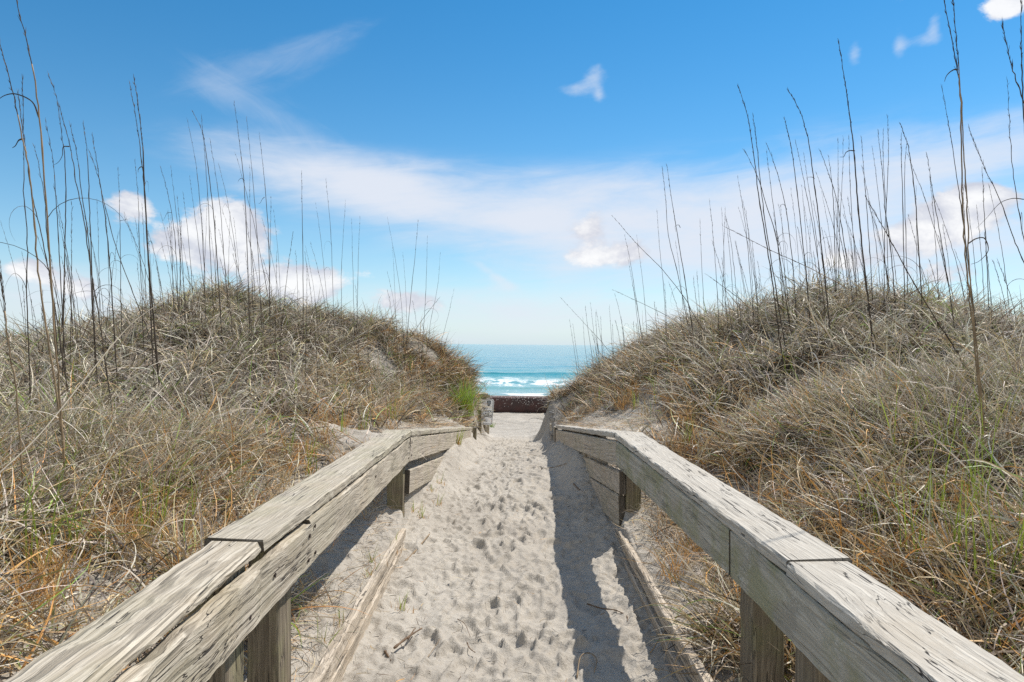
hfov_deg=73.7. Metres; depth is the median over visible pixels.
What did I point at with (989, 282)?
sea oat stalk
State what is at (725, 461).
orange grass tuft
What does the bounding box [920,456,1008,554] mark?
green grass tuft
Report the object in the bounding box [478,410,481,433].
stake
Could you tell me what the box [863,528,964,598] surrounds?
orange grass tuft
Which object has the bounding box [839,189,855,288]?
sea oat stalk
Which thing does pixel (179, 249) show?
sea oat stalk
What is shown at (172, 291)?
sea oat stalk
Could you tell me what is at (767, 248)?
sea oat stalk
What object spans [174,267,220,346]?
sea oat stalk
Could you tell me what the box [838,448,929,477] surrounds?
orange grass tuft
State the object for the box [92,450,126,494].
green grass tuft
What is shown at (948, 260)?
sea oat stalk
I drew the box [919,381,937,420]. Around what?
green grass tuft
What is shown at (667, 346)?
sea oat stalk
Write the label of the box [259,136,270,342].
sea oat stalk
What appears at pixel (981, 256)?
sea oat stalk
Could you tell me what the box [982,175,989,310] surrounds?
sea oat stalk
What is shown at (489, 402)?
beach sign
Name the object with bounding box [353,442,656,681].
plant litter
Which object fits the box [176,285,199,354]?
sea oat stalk
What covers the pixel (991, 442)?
green grass tuft
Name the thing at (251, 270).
sea oat stalk
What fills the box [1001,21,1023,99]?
sea oat stalk
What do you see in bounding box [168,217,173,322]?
sea oat stalk
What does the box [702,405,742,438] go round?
orange grass tuft
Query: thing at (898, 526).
green grass tuft
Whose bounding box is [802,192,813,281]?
sea oat stalk
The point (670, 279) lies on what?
sea oat stalk
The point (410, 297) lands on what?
sea oat stalk
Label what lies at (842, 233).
sea oat stalk
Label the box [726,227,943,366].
sea oat stalk
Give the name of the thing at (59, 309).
sea oat stalk
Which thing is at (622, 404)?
orange grass tuft
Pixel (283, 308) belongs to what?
sea oat stalk
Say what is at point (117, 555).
orange grass tuft
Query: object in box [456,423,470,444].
green grass tuft
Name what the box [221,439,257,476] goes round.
orange grass tuft
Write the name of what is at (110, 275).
sea oat stalk
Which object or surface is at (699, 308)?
sea oat stalk
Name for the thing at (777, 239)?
sea oat stalk
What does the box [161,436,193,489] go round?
green grass tuft
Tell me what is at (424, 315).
sea oat stalk
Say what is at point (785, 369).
green grass tuft
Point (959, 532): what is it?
green grass tuft
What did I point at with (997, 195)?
sea oat stalk
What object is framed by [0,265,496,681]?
dry grass
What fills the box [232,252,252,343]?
sea oat stalk
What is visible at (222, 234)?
sea oat stalk
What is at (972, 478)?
green grass tuft
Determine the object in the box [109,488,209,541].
orange grass tuft
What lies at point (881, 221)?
sea oat stalk
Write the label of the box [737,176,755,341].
sea oat stalk
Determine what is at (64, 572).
orange grass tuft
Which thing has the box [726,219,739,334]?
sea oat stalk
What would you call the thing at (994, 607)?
orange grass tuft
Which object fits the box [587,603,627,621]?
twig
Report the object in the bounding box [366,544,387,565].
green grass tuft
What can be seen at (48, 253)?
sea oat stalk
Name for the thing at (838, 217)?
sea oat stalk
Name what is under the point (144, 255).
sea oat stalk
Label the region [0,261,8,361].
sea oat stalk
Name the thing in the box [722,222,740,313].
sea oat stalk
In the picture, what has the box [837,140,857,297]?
sea oat stalk
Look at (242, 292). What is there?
sea oat stalk
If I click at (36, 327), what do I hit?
sea oat stalk
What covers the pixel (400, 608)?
green grass tuft
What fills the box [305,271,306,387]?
sea oat stalk
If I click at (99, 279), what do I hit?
sea oat stalk
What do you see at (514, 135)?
sky
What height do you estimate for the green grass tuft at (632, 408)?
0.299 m
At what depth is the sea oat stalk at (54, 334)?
3.30 m
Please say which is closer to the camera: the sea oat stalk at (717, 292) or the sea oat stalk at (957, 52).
the sea oat stalk at (957, 52)
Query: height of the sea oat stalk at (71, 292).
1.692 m
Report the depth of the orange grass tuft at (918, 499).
3.05 m
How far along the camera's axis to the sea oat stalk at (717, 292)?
7.37 m
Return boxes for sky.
[0,0,1023,345]
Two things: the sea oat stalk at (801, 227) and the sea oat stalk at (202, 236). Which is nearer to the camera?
the sea oat stalk at (801, 227)
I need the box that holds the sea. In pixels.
[442,344,632,395]
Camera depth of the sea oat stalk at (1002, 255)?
7.34 m
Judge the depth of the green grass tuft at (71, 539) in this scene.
2.85 m
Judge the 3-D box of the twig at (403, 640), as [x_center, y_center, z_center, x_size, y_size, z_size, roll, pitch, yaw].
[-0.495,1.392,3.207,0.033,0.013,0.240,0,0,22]
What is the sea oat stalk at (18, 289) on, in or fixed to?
on the sand
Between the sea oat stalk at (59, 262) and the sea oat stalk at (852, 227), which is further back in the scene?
the sea oat stalk at (852, 227)
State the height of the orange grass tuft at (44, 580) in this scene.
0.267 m
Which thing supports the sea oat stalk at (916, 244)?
on the sand
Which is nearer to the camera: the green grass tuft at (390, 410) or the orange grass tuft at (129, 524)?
the orange grass tuft at (129, 524)
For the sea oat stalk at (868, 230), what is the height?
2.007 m
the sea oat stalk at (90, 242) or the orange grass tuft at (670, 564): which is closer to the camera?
the orange grass tuft at (670, 564)
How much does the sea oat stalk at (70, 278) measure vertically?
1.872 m
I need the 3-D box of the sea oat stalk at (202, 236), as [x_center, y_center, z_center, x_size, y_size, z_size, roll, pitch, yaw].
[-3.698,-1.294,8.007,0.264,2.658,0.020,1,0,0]
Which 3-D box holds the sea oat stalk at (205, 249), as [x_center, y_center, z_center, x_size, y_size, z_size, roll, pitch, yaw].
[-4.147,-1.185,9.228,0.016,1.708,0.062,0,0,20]
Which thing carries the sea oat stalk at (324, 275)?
on the sand
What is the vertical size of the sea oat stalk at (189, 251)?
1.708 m
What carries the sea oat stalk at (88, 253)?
on the sand
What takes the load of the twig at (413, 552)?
on the sand
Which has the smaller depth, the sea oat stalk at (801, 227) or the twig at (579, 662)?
the twig at (579, 662)
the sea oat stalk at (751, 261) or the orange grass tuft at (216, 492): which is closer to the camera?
the orange grass tuft at (216, 492)
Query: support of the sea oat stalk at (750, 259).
on the sand
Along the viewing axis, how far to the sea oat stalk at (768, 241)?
6.20 m
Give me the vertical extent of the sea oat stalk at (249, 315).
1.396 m
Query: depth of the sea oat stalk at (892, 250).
8.42 m
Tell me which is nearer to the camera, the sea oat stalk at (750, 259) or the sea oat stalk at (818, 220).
the sea oat stalk at (818, 220)
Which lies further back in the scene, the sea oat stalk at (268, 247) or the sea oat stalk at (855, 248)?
the sea oat stalk at (268, 247)
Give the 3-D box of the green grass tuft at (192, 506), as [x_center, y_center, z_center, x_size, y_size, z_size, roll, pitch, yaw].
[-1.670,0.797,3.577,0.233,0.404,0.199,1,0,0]
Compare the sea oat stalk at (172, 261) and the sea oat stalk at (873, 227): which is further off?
the sea oat stalk at (172, 261)
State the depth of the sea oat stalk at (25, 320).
6.84 m
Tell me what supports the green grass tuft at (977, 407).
on the sand
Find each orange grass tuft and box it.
[0,517,139,594]
[0,531,102,628]
[46,474,129,529]
[66,489,171,552]
[74,505,188,575]
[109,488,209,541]
[127,469,211,513]
[152,499,235,548]
[187,468,243,511]
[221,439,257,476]
[247,449,302,491]
[283,427,339,457]
[298,418,343,445]
[321,406,361,427]
[611,391,633,409]
[626,375,648,395]
[632,394,659,416]
[639,527,697,585]
[666,521,702,561]
[670,402,700,424]
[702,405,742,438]
[709,435,757,475]
[756,445,825,488]
[820,440,880,484]
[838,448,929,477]
[843,514,922,586]
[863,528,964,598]
[865,458,958,528]
[884,511,992,580]
[902,539,1022,612]
[909,455,998,514]
[924,563,1023,637]
[939,486,1016,547]
[953,474,1017,547]
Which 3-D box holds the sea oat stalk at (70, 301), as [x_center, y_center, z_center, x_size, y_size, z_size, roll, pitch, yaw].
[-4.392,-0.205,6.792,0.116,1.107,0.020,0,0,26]
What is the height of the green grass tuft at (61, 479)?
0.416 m
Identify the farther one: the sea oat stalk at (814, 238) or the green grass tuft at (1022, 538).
the sea oat stalk at (814, 238)
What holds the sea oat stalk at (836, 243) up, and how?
on the sand
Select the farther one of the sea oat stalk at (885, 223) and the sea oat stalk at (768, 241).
the sea oat stalk at (885, 223)
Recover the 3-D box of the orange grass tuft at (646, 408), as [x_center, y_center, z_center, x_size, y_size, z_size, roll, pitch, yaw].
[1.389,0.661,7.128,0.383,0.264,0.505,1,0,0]
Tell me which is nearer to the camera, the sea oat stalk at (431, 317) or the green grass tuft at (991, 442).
the green grass tuft at (991, 442)
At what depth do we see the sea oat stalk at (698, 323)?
7.24 m
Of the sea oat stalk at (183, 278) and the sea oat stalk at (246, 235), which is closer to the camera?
the sea oat stalk at (183, 278)
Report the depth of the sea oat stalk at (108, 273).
8.95 m
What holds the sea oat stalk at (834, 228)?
on the sand
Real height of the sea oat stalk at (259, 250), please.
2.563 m
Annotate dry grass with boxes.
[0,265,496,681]
[531,258,1023,681]
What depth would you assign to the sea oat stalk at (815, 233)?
7.41 m
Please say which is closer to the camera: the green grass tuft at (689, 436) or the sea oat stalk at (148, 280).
the green grass tuft at (689, 436)
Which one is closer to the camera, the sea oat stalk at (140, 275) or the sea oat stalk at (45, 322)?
the sea oat stalk at (45, 322)
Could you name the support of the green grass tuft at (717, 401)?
on the sand
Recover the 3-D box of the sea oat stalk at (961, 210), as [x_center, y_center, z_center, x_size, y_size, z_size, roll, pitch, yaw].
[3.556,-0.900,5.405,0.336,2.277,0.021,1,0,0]
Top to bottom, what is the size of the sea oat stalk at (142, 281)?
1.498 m
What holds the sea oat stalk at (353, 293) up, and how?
on the sand
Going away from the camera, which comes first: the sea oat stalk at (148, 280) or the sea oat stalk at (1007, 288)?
the sea oat stalk at (1007, 288)
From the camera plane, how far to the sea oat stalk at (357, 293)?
10.80 m
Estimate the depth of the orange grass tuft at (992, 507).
2.72 m
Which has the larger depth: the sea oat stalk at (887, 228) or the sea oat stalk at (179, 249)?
the sea oat stalk at (179, 249)
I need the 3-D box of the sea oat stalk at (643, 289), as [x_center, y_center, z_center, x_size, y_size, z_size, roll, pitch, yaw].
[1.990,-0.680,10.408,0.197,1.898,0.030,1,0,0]
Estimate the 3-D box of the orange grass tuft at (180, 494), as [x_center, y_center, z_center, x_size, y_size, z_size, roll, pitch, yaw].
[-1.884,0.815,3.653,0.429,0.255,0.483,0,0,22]
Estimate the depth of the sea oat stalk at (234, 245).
9.00 m
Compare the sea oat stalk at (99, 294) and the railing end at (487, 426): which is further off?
the railing end at (487, 426)
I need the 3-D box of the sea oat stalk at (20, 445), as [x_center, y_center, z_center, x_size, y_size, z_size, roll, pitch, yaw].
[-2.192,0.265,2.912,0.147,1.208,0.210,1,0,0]
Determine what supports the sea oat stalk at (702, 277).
on the sand
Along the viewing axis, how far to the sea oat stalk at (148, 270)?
5.50 m
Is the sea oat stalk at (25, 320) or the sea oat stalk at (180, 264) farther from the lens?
the sea oat stalk at (180, 264)
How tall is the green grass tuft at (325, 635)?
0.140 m
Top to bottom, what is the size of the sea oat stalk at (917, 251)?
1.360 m
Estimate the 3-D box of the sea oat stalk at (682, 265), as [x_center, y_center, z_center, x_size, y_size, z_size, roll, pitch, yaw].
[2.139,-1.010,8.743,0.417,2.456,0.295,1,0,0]
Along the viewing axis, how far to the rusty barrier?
38.94 m
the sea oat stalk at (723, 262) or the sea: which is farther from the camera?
the sea
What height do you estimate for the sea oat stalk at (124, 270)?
2.216 m
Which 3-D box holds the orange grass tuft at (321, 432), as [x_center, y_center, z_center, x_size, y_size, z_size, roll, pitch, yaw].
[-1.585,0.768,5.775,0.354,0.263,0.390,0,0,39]
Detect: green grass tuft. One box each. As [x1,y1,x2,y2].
[2,468,87,581]
[30,439,78,521]
[38,471,126,564]
[65,429,80,475]
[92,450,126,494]
[119,470,176,550]
[126,467,191,548]
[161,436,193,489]
[171,472,213,532]
[235,397,271,431]
[281,410,302,467]
[297,431,323,475]
[309,618,339,650]
[332,401,352,432]
[333,603,344,622]
[352,401,372,429]
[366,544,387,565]
[387,398,399,419]
[390,588,415,612]
[435,376,489,416]
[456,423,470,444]
[627,388,638,409]
[672,414,694,448]
[709,384,727,415]
[777,352,799,380]
[832,442,913,530]
[851,475,944,573]
[871,463,940,585]
[877,378,927,472]
[888,428,975,526]
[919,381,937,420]
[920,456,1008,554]
[923,463,999,591]
[924,383,968,470]
[931,483,1023,614]
[941,415,1006,519]
[961,387,1010,483]
[961,484,1023,591]
[965,448,1023,563]
[968,386,995,422]
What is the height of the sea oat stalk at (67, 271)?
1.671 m
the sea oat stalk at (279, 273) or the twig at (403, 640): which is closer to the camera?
the twig at (403, 640)
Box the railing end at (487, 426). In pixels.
[477,393,489,433]
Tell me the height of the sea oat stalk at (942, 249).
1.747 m
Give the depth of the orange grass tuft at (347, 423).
6.48 m
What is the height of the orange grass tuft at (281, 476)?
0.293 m
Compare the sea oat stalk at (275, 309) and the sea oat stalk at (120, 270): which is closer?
the sea oat stalk at (120, 270)
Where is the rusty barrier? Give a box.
[490,396,549,412]
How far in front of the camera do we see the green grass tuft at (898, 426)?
3.55 m
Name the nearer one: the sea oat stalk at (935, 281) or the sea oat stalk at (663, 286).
the sea oat stalk at (935, 281)
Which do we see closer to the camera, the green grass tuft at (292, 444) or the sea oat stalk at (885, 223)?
the green grass tuft at (292, 444)
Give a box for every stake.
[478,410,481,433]
[548,410,556,441]
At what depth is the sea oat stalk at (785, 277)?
7.37 m
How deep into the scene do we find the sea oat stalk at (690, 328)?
7.75 m
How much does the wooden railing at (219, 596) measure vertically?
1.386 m
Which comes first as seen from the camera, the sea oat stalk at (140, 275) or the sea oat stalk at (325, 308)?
the sea oat stalk at (140, 275)
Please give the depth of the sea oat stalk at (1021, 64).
3.61 m
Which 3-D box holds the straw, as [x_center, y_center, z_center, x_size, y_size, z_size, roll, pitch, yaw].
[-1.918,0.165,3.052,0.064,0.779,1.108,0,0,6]
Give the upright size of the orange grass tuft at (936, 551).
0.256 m
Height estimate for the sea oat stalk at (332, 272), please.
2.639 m
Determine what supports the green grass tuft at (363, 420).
on the sand
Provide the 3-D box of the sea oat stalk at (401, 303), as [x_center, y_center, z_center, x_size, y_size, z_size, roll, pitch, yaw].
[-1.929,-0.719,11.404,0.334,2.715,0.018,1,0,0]
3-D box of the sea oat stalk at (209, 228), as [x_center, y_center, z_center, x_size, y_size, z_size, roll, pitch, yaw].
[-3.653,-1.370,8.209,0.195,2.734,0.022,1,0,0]
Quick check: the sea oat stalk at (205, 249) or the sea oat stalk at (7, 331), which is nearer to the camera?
the sea oat stalk at (7, 331)
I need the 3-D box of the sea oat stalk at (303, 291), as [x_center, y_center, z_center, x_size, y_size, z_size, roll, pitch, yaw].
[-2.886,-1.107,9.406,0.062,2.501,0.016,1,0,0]
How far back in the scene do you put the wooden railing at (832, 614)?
2.12 m
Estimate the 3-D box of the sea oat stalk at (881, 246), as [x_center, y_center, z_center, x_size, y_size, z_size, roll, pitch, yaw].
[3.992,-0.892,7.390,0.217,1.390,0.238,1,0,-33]
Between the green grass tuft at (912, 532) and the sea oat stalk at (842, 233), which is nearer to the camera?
the green grass tuft at (912, 532)
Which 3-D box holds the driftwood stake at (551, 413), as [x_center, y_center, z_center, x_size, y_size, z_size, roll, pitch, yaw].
[0.578,1.257,9.620,0.138,0.566,0.152,1,0,0]
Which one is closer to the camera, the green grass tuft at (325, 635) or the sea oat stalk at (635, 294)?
the green grass tuft at (325, 635)
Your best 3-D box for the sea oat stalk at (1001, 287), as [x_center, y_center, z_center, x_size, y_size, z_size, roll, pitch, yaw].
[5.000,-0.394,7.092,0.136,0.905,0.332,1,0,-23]
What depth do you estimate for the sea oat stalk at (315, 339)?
7.58 m
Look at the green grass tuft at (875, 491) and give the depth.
3.11 m
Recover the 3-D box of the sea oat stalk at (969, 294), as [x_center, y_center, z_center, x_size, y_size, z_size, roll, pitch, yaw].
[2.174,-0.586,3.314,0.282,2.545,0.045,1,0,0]
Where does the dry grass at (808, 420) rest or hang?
on the sand
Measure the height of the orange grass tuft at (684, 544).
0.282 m
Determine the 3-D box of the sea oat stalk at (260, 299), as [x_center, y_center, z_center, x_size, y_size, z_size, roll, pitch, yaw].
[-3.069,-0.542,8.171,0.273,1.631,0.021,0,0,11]
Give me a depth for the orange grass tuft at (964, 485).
3.02 m
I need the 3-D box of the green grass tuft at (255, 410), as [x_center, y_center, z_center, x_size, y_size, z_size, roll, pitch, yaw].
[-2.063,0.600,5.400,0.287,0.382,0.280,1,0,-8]
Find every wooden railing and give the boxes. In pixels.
[3,427,476,681]
[549,423,1023,681]
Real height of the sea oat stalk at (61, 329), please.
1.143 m
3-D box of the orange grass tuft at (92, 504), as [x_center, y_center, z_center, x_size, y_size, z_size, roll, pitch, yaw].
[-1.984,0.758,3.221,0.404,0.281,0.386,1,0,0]
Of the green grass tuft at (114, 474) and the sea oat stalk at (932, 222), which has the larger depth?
the sea oat stalk at (932, 222)
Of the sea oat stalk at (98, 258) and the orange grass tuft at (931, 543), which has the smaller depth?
the orange grass tuft at (931, 543)
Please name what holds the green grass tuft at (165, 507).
on the sand
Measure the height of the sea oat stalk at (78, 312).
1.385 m
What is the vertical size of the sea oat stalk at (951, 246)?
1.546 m
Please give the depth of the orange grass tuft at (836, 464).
3.74 m
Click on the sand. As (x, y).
(572, 562)
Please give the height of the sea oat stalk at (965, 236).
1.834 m
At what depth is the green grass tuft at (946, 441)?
3.40 m
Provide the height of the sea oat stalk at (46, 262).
2.358 m
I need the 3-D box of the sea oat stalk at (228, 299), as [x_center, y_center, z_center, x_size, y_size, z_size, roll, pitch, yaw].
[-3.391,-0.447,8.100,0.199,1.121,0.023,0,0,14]
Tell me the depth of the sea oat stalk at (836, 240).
7.57 m
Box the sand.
[0,304,1023,681]
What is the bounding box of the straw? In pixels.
[0,299,165,472]
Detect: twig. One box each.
[393,628,421,648]
[405,534,429,560]
[576,652,596,677]
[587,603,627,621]
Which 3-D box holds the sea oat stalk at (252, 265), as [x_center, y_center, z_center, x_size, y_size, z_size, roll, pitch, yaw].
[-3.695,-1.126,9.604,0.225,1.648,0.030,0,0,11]
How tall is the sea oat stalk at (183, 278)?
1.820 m
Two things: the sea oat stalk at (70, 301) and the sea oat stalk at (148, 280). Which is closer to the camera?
the sea oat stalk at (70, 301)
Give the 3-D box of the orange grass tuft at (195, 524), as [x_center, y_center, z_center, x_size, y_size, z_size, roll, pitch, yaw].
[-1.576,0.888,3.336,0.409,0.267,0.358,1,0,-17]
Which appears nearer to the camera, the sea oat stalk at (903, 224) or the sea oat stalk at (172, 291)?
the sea oat stalk at (903, 224)
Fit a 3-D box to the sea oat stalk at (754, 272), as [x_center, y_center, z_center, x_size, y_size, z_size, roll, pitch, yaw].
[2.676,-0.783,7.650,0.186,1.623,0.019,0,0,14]
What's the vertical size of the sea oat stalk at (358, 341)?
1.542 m
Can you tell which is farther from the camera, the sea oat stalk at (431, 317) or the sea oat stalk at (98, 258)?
the sea oat stalk at (431, 317)
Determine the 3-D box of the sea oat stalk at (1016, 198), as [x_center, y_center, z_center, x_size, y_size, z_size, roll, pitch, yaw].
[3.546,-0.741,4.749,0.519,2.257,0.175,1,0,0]
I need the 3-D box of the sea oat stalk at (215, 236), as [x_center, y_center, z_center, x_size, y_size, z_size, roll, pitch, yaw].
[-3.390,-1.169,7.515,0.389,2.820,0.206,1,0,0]
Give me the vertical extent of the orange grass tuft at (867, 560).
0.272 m
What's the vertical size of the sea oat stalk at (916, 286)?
1.400 m
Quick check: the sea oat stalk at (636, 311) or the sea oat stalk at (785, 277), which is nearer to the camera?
the sea oat stalk at (785, 277)
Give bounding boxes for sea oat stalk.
[0,0,131,484]
[0,45,67,474]
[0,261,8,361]
[0,272,24,499]
[0,300,12,378]
[1,223,54,338]
[3,285,57,342]
[4,76,31,421]
[9,88,70,411]
[17,299,66,357]
[32,143,60,384]
[32,238,92,363]
[34,211,73,346]
[45,118,66,378]
[45,272,78,381]
[48,74,122,415]
[51,259,74,358]
[53,186,77,364]
[56,102,66,387]
[63,241,81,361]
[67,135,118,393]
[67,266,72,349]
[70,123,98,388]
[70,201,118,371]
[81,200,118,315]
[83,123,95,367]
[83,213,117,321]
[88,149,163,374]
[89,230,101,326]
[104,236,117,350]
[105,209,111,325]
[117,168,139,356]
[124,216,188,338]
[129,82,154,396]
[132,74,175,393]
[135,167,145,376]
[135,220,144,339]
[141,203,145,309]
[157,167,178,316]
[161,243,176,329]
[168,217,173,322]
[170,214,172,321]
[170,231,186,346]
[171,170,182,323]
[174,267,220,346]
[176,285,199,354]
[177,197,185,355]
[179,230,181,322]
[183,193,193,300]
[187,120,206,342]
[189,175,206,306]
[190,301,205,350]
[192,111,222,344]
[201,114,213,316]
[203,205,206,301]
[210,142,228,312]
[215,222,221,312]
[218,163,238,318]
[220,259,232,338]
[222,210,262,368]
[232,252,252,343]
[232,254,255,368]
[234,105,254,340]
[235,154,274,333]
[244,212,255,309]
[246,116,262,349]
[247,233,264,363]
[247,254,276,379]
[249,167,254,338]
[251,206,271,282]
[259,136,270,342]
[263,224,291,324]
[274,215,292,309]
[278,231,293,386]
[301,174,303,335]
[305,257,324,399]
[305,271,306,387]
[310,243,335,360]
[315,203,330,341]
[324,185,334,344]
[341,203,345,344]
[352,246,354,342]
[355,287,383,381]
[356,223,359,338]
[387,217,405,377]
[401,259,407,349]
[404,223,417,363]
[421,267,437,367]
[427,264,439,350]
[612,289,696,336]
[614,218,707,335]
[625,238,643,346]
[628,261,640,345]
[637,240,647,347]
[657,216,685,345]
[662,169,691,340]
[665,293,667,381]
[666,165,695,346]
[682,296,694,360]
[693,275,708,369]
[696,271,701,348]
[700,228,704,328]
[704,273,786,342]
[709,200,744,356]
[713,245,732,335]
[721,209,734,302]
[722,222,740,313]
[725,216,733,309]
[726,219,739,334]
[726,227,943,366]
[735,243,749,348]
[736,246,751,349]
[737,85,785,379]
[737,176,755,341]
[738,207,765,306]
[743,149,794,352]
[744,206,758,341]
[746,212,753,309]
[752,112,788,365]
[766,143,814,326]
[766,150,795,317]
[777,234,790,335]
[783,116,811,330]
[787,87,832,351]
[791,194,801,301]
[793,140,851,314]
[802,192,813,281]
[803,152,839,305]
[814,171,846,301]
[819,150,854,310]
[828,156,835,296]
[836,139,838,295]
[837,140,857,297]
[837,184,862,261]
[838,40,899,360]
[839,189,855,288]
[847,196,858,286]
[848,143,871,302]
[860,128,888,301]
[861,138,873,322]
[862,167,880,288]
[865,196,964,367]
[866,196,889,290]
[872,123,923,327]
[872,149,888,294]
[878,134,895,308]
[883,114,918,316]
[883,204,896,282]
[900,133,904,319]
[904,141,908,306]
[908,156,954,331]
[908,215,924,290]
[916,198,916,268]
[926,152,956,347]
[928,259,975,302]
[930,182,938,301]
[934,198,963,296]
[941,86,978,344]
[942,224,952,303]
[944,0,987,473]
[951,0,988,441]
[963,186,967,310]
[964,185,977,304]
[968,124,1023,262]
[971,232,992,330]
[976,205,984,308]
[981,261,1007,316]
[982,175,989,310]
[988,184,1023,318]
[989,76,1023,238]
[997,259,1016,319]
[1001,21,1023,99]
[1019,0,1023,121]
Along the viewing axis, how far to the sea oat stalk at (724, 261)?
9.39 m
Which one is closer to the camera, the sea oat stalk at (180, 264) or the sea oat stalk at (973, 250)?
the sea oat stalk at (973, 250)
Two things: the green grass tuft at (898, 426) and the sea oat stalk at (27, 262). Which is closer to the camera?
the green grass tuft at (898, 426)
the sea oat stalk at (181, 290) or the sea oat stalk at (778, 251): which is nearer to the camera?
the sea oat stalk at (778, 251)
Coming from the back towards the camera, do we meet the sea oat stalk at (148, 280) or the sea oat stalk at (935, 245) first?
the sea oat stalk at (148, 280)
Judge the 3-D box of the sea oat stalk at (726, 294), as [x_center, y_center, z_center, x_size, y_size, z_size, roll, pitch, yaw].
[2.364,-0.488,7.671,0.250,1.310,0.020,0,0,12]
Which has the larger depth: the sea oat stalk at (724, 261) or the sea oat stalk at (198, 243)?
the sea oat stalk at (724, 261)
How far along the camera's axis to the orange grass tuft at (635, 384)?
8.51 m
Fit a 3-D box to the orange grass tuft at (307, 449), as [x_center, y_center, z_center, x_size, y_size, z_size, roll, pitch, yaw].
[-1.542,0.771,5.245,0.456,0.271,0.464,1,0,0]
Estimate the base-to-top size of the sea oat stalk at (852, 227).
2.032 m
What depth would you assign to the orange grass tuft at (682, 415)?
6.09 m
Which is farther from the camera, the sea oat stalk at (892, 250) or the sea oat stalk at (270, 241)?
the sea oat stalk at (270, 241)
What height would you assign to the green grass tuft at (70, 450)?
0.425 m
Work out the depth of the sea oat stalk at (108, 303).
7.06 m
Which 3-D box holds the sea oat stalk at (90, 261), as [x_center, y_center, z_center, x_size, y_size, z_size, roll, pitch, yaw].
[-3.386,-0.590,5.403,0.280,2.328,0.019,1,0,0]
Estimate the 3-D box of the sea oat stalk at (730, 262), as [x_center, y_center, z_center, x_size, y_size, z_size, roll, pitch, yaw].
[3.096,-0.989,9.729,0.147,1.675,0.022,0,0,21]
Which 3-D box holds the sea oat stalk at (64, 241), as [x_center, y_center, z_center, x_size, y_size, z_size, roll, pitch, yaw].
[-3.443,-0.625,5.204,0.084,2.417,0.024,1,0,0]
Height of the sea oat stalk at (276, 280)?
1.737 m
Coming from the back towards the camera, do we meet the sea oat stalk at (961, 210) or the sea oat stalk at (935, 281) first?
the sea oat stalk at (935, 281)
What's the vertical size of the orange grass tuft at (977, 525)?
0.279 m
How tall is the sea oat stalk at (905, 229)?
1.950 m
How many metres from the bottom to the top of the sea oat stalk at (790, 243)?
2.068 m
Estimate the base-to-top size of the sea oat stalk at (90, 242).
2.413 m
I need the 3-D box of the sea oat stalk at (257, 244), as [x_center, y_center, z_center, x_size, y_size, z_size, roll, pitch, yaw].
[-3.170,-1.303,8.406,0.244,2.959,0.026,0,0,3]
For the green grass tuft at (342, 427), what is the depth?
6.16 m
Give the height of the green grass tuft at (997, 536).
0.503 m
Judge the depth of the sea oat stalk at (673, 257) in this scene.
8.80 m
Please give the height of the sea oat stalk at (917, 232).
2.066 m
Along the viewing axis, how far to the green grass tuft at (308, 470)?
4.94 m
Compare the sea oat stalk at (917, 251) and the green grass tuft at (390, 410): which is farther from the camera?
the sea oat stalk at (917, 251)
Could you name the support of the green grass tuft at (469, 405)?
on the sand
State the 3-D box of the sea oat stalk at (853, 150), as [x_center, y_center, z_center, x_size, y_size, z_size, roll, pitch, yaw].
[2.952,-1.099,5.622,0.578,2.777,0.148,1,0,0]
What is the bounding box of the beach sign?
[481,399,493,431]
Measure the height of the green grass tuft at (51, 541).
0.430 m
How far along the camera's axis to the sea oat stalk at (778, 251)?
6.60 m
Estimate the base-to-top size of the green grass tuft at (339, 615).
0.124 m
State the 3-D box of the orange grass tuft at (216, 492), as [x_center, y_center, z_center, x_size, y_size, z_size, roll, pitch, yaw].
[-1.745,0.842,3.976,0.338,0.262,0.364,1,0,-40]
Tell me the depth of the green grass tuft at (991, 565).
2.30 m
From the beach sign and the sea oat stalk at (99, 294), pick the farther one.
the beach sign
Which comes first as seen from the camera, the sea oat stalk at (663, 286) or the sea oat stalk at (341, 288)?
the sea oat stalk at (663, 286)
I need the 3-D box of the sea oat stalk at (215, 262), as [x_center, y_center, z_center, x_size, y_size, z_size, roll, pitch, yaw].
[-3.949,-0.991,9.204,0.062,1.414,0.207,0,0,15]
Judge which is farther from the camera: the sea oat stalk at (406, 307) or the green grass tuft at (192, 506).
the sea oat stalk at (406, 307)
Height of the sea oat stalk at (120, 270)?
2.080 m
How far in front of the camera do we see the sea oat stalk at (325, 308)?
9.70 m
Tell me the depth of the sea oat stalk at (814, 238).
7.00 m
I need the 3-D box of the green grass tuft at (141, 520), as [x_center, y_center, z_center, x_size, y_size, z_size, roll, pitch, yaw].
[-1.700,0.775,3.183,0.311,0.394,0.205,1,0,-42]
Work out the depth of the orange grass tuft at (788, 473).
3.95 m
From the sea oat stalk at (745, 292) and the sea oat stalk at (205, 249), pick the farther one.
the sea oat stalk at (205, 249)
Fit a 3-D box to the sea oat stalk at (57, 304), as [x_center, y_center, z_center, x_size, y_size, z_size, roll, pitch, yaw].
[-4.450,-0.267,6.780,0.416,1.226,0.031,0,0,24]
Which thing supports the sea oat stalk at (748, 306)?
on the sand
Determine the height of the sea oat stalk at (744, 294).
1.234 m
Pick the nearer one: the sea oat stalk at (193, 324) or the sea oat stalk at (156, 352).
the sea oat stalk at (156, 352)
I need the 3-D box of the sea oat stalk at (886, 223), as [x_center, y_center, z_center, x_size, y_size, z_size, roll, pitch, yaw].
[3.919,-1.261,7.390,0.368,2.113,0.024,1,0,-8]
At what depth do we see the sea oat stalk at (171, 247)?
8.00 m
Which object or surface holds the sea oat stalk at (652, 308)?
on the sand
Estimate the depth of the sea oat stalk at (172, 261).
8.60 m
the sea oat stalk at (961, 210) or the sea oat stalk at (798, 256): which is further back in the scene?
the sea oat stalk at (798, 256)

